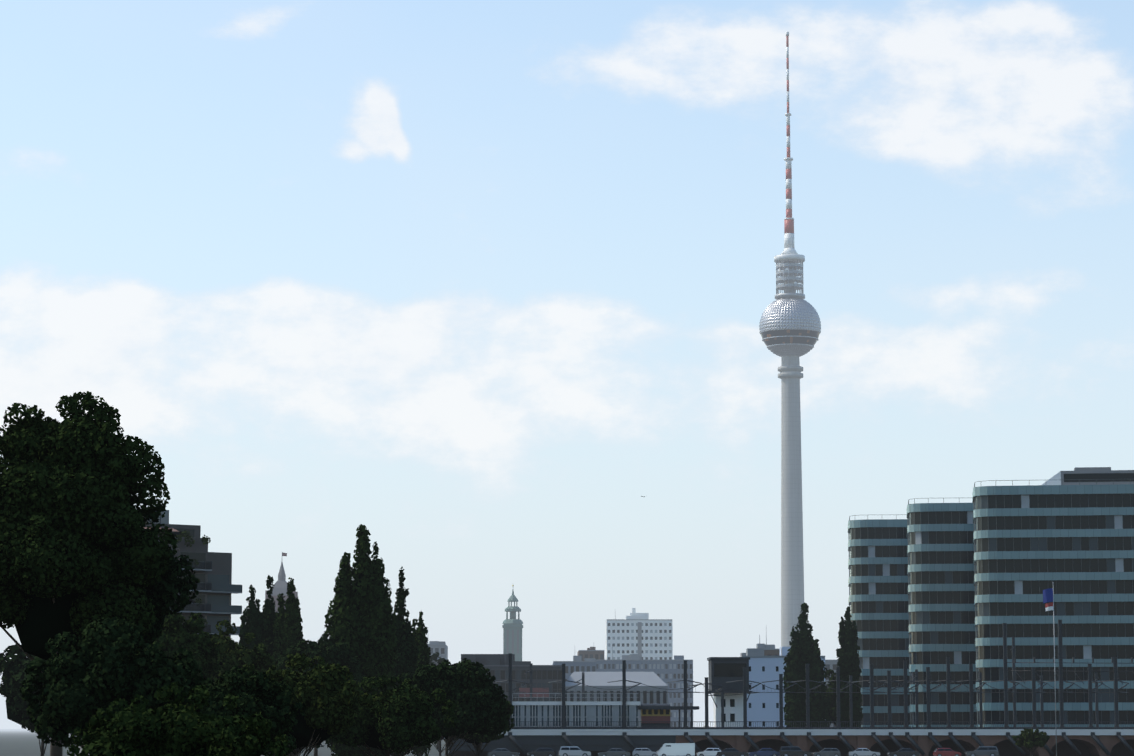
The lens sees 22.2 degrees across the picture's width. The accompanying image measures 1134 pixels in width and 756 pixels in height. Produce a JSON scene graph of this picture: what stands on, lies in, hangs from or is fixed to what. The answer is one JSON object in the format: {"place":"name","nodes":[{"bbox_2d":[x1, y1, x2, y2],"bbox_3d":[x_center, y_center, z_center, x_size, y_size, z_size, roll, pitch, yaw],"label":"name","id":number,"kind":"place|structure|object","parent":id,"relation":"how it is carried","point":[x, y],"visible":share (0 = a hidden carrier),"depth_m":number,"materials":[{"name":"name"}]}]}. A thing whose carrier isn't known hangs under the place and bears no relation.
{"place":"outdoors","nodes":[
{"label":"outdoors","id":0,"kind":"place"},
{"bbox_2d":[0,729,448,755],"bbox_3d":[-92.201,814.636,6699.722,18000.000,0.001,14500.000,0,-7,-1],"label":"ground","id":1,"kind":"structure","parent":0,"point":[19,742],"depth_m":637.58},
{"bbox_2d":[0,644,74,755],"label":"tree","id":2,"kind":"object","parent":1,"relation":"on","point":[13,668],"visible":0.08,"depth_m":293.12,"materials":[{"name":"green plant"}]},
{"bbox_2d":[0,391,176,755],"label":"tree","id":3,"kind":"object","parent":1,"relation":"on","point":[76,543],"visible":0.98,"depth_m":161.25,"materials":[{"name":"green plant"}]},
{"bbox_2d":[19,616,203,754],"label":"tree","id":4,"kind":"object","parent":1,"relation":"on","point":[105,666],"visible":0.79,"depth_m":145.62,"materials":[{"name":"green plant"}]},
{"bbox_2d":[103,495,199,643],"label":"tree","id":5,"kind":"object","parent":1,"relation":"on","point":[166,590],"visible":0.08,"depth_m":167.01,"materials":[{"name":"green plant"}]},
{"bbox_2d":[75,490,241,755],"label":"apartment block","id":6,"kind":"structure","parent":1,"relation":"on","point":[211,601],"depth_m":394.84,"materials":[{"name":"grey concrete"}]},
{"bbox_2d":[67,682,289,755],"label":"tree","id":7,"kind":"object","parent":1,"relation":"on","point":[179,730],"visible":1,"depth_m":106.73,"materials":[{"name":"green plant"}]},
{"bbox_2d":[154,609,220,692],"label":"tree","id":8,"kind":"object","parent":1,"relation":"on","point":[176,635],"visible":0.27,"depth_m":246.00,"materials":[{"name":"green plant"}]},
{"bbox_2d":[193,619,276,686],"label":"tree","id":9,"kind":"object","parent":1,"relation":"on","point":[231,654],"visible":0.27,"depth_m":261.24,"materials":[{"name":"green plant"}]},
{"bbox_2d":[182,665,305,754],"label":"tree","id":10,"kind":"object","parent":1,"relation":"on","point":[258,693],"visible":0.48,"depth_m":146.56,"materials":[{"name":"green plant"}]},
{"bbox_2d":[237,584,267,673],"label":"poplar","id":11,"kind":"object","parent":1,"relation":"on","point":[250,617],"visible":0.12,"depth_m":332.79,"materials":[{"name":"green plant"}]},
{"bbox_2d":[261,575,276,755],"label":"poplar","id":12,"kind":"object","parent":1,"relation":"on","point":[268,612],"visible":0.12,"depth_m":335.82,"materials":[{"name":"green plant"}]},
{"bbox_2d":[271,577,303,755],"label":"poplar","id":13,"kind":"object","parent":1,"relation":"on","point":[287,630],"visible":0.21,"depth_m":332.69,"materials":[{"name":"green plant"}]},
{"bbox_2d":[264,739,330,755],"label":"tree","id":14,"kind":"object","parent":1,"relation":"on","point":[303,749],"depth_m":245.36,"materials":[{"name":"green plant"}]},
{"bbox_2d":[242,653,384,755],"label":"tree","id":15,"kind":"object","parent":1,"relation":"on","point":[324,694],"visible":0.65,"depth_m":185.55,"materials":[{"name":"green plant"}]},
{"bbox_2d":[276,634,364,755],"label":"tree","id":16,"kind":"object","parent":1,"relation":"on","point":[331,653],"visible":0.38,"depth_m":296.04,"materials":[{"name":"green plant"}]},
{"bbox_2d":[322,524,397,755],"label":"poplar","id":17,"kind":"object","parent":1,"relation":"on","point":[361,621],"visible":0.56,"depth_m":302.18,"materials":[{"name":"green plant"}]},
{"bbox_2d":[329,675,457,755],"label":"tree","id":18,"kind":"object","parent":1,"relation":"on","point":[404,720],"visible":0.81,"depth_m":214.75,"materials":[{"name":"green plant"}]},
{"bbox_2d":[391,567,418,755],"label":"poplar","id":19,"kind":"object","parent":1,"relation":"on","point":[407,651],"visible":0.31,"depth_m":317.77,"materials":[{"name":"green plant"}]},
{"bbox_2d":[411,611,430,755],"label":"poplar","id":20,"kind":"object","parent":1,"relation":"on","point":[421,642],"visible":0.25,"depth_m":337.75,"materials":[{"name":"green plant"}]},
{"bbox_2d":[427,641,447,738],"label":"block","id":21,"kind":"structure","parent":1,"relation":"on","point":[441,647],"depth_m":1094.85,"materials":[{"name":"grey concrete"}]},
{"bbox_2d":[429,652,450,748],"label":"tree row","id":22,"kind":"object","parent":1,"relation":"on","point":[434,657],"visible":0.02,"depth_m":595.12,"materials":[{"name":"green plant"}]},
{"bbox_2d":[433,736,456,755],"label":"tree","id":23,"kind":"object","parent":1,"relation":"on","point":[440,751],"depth_m":395.94,"materials":[{"name":"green plant"}]},
{"bbox_2d":[398,658,508,755],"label":"tree","id":24,"kind":"object","parent":1,"relation":"on","point":[475,694],"visible":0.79,"depth_m":255.00,"materials":[{"name":"green plant"}]},
{"bbox_2d":[457,701,514,755],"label":"tree","id":25,"kind":"object","parent":1,"relation":"on","point":[477,739],"visible":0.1,"depth_m":296.06,"materials":[{"name":"green plant"}]},
{"bbox_2d":[461,654,561,700],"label":"dark glass block","id":26,"kind":"structure","parent":1,"relation":"on","point":[497,665],"depth_m":696.21,"materials":[{"name":"grey"}]},
{"bbox_2d":[502,585,522,660],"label":"clock tower","id":27,"kind":"structure","parent":1,"relation":"on","point":[512,626],"depth_m":1429.99,"materials":[{"name":"grey stone"}]},
{"bbox_2d":[577,647,603,660],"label":"building","id":28,"kind":"structure","parent":1,"relation":"on","point":[591,652],"depth_m":1145.20,"materials":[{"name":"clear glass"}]},
{"bbox_2d":[606,608,672,659],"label":"high-rise building","id":29,"kind":"structure","parent":1,"relation":"on","point":[644,636],"depth_m":1295.77,"materials":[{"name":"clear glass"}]},
{"bbox_2d":[595,647,692,726],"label":"long office","id":30,"kind":"structure","parent":1,"relation":"on","point":[666,671],"depth_m":1094.93,"materials":[{"name":"grey concrete"}]},
{"bbox_2d":[756,638,779,655],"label":"building","id":31,"kind":"structure","parent":1,"relation":"on","point":[770,650],"depth_m":797.35,"materials":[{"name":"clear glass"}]},
{"bbox_2d":[759,32,820,646],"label":"television tower","id":32,"kind":"structure","parent":1,"relation":"on","point":[790,326],"depth_m":1504.27,"materials":[{"name":"concrete"}]},
{"bbox_2d":[449,721,1133,755],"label":"railway viaduct","id":33,"kind":"object","parent":1,"relation":"on","point":[594,741],"visible":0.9,"depth_m":424.85,"materials":[{"name":"concrete"}]},
{"bbox_2d":[512,693,698,726],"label":"station hall","id":34,"kind":"structure","parent":33,"relation":"on","point":[610,710],"depth_m":425.93,"materials":[{"name":"grey metal"}]},
{"bbox_2d":[641,704,670,726],"bbox_3d":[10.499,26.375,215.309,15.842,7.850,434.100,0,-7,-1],"label":"train","id":35,"kind":"object","parent":33,"relation":"on","point":[655,714],"visible":0.81,"depth_m":428.27,"materials":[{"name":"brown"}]},
{"bbox_2d":[495,620,1133,755],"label":"catenary masts","id":36,"kind":"object","parent":33,"relation":"on","point":[892,737],"visible":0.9,"depth_m":426.61,"materials":[{"name":"grey metal"}]},
{"bbox_2d":[783,603,831,726],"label":"poplar","id":37,"kind":"object","parent":1,"relation":"on","point":[804,649],"visible":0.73,"depth_m":465.77,"materials":[{"name":"green plant"}]},
{"bbox_2d":[824,669,836,726],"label":"building","id":38,"kind":"structure","parent":1,"relation":"on","point":[832,712],"depth_m":474.70,"materials":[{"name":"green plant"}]},
{"bbox_2d":[835,606,862,726],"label":"poplar","id":39,"kind":"object","parent":1,"relation":"on","point":[848,662],"visible":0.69,"depth_m":472.31,"materials":[{"name":"green plant"}]},
{"bbox_2d":[1043,582,1056,755],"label":"flagpole","id":40,"kind":"object","parent":1,"relation":"on","point":[1048,595],"visible":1,"depth_m":299.80,"materials":[{"name":"grey metal"}]},
{"bbox_2d":[265,552,297,612],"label":"church steeple","id":41,"kind":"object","parent":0,"point":[280,586],"depth_m":1291.62,"materials":[{"name":"stone"}]},
{"bbox_2d":[488,748,519,755],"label":"sedan car","id":42,"kind":"object","parent":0,"point":[501,752],"visible":1,"depth_m":408.59,"materials":[{"name":"grey metal"}]},
{"bbox_2d":[527,748,554,755],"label":"hatchback car","id":43,"kind":"object","parent":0,"point":[544,752],"visible":1,"depth_m":410.96,"materials":[{"name":"black metal"}]},
{"bbox_2d":[0,0,1133,728],"label":"sky","id":44,"kind":"structure","parent":0,"point":[470,285],"materials":[{"name":"blue"}]},
{"bbox_2d":[552,656,595,679],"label":"blue grey block","id":45,"kind":"structure","parent":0,"point":[577,664],"depth_m":995.23,"materials":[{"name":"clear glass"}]},
{"bbox_2d":[558,746,590,755],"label":"suv","id":46,"kind":"object","parent":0,"point":[570,751],"visible":1,"depth_m":408.52,"materials":[{"name":"silver metal"}]},
{"bbox_2d":[598,748,629,755],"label":"sedan car","id":47,"kind":"object","parent":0,"point":[615,752],"visible":1,"depth_m":408.69,"materials":[{"name":"grey metal"}]},
{"bbox_2d":[565,672,667,726],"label":"old hall","id":48,"kind":"structure","parent":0,"point":[597,680],"depth_m":696.14,"materials":[{"name":"grey metal"}]},
{"bbox_2d":[632,748,656,755],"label":"hatchback car","id":49,"kind":"object","parent":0,"point":[642,752],"visible":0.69,"depth_m":410.13,"materials":[{"name":"silver metal"}]},
{"bbox_2d":[656,743,694,755],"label":"white van","id":50,"kind":"object","parent":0,"point":[676,749],"visible":1,"depth_m":406.19,"materials":[{"name":"white metal"}]},
{"bbox_2d":[696,748,721,755],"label":"hatchback car","id":51,"kind":"object","parent":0,"point":[709,751],"visible":0.83,"depth_m":408.87,"materials":[{"name":"white metal"}]},
{"bbox_2d":[707,657,751,726],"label":"signal tower","id":52,"kind":"structure","parent":0,"point":[723,670],"depth_m":440.45,"materials":[{"name":"white concrete"}]},
{"bbox_2d":[717,748,747,755],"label":"sedan car","id":53,"kind":"object","parent":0,"point":[729,752],"visible":0.92,"depth_m":408.95,"materials":[{"name":"black metal"}]},
{"bbox_2d":[748,748,778,755],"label":"sedan car","id":54,"kind":"object","parent":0,"point":[766,752],"visible":0.96,"depth_m":410.79,"materials":[{"name":"blue metal"}]},
{"bbox_2d":[743,635,824,726],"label":"blue block","id":55,"kind":"structure","parent":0,"point":[762,706],"depth_m":517.41,"materials":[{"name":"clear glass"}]},
{"bbox_2d":[740,653,838,726],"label":"block","id":56,"kind":"structure","parent":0,"point":[831,664],"depth_m":896.85,"materials":[{"name":"grey concrete"}]},
{"bbox_2d":[779,746,811,755],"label":"suv","id":57,"kind":"object","parent":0,"point":[790,751],"visible":1,"depth_m":409.08,"materials":[{"name":"black metal"}]},
{"bbox_2d":[812,748,840,755],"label":"hatchback car","id":58,"kind":"object","parent":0,"point":[829,752],"visible":1,"depth_m":409.07,"materials":[{"name":"grey metal"}]},
{"bbox_2d":[848,748,879,755],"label":"sedan car","id":59,"kind":"object","parent":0,"point":[861,752],"visible":1,"depth_m":411.13,"materials":[{"name":"silver metal"}]},
{"bbox_2d":[848,514,911,726],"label":"office building","id":60,"kind":"structure","parent":0,"point":[878,600],"depth_m":555.00,"materials":[{"name":"grey glass"}]},
{"bbox_2d":[888,748,919,755],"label":"sedan car","id":61,"kind":"object","parent":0,"point":[905,752],"visible":1,"depth_m":409.37,"materials":[{"name":"black metal"}]},
{"bbox_2d":[906,498,977,726],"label":"office building","id":62,"kind":"structure","parent":0,"point":[941,586],"depth_m":514.29,"materials":[{"name":"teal glass"}]},
{"bbox_2d":[933,748,960,755],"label":"hatchback car","id":63,"kind":"object","parent":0,"point":[943,752],"visible":1,"depth_m":409.18,"materials":[{"name":"red metal"}]},
{"bbox_2d":[965,746,998,755],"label":"suv","id":64,"kind":"object","parent":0,"point":[986,751],"visible":1,"depth_m":411.30,"materials":[{"name":"grey metal"}]},
{"bbox_2d":[1012,728,1049,755],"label":"tree","id":65,"kind":"object","parent":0,"point":[1029,738],"visible":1,"depth_m":391.51,"materials":[{"name":"green plant"}]},
{"bbox_2d":[972,467,1133,726],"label":"office building","id":66,"kind":"structure","parent":0,"point":[1070,534],"depth_m":476.51,"materials":[{"name":"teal glass"}]}
]}

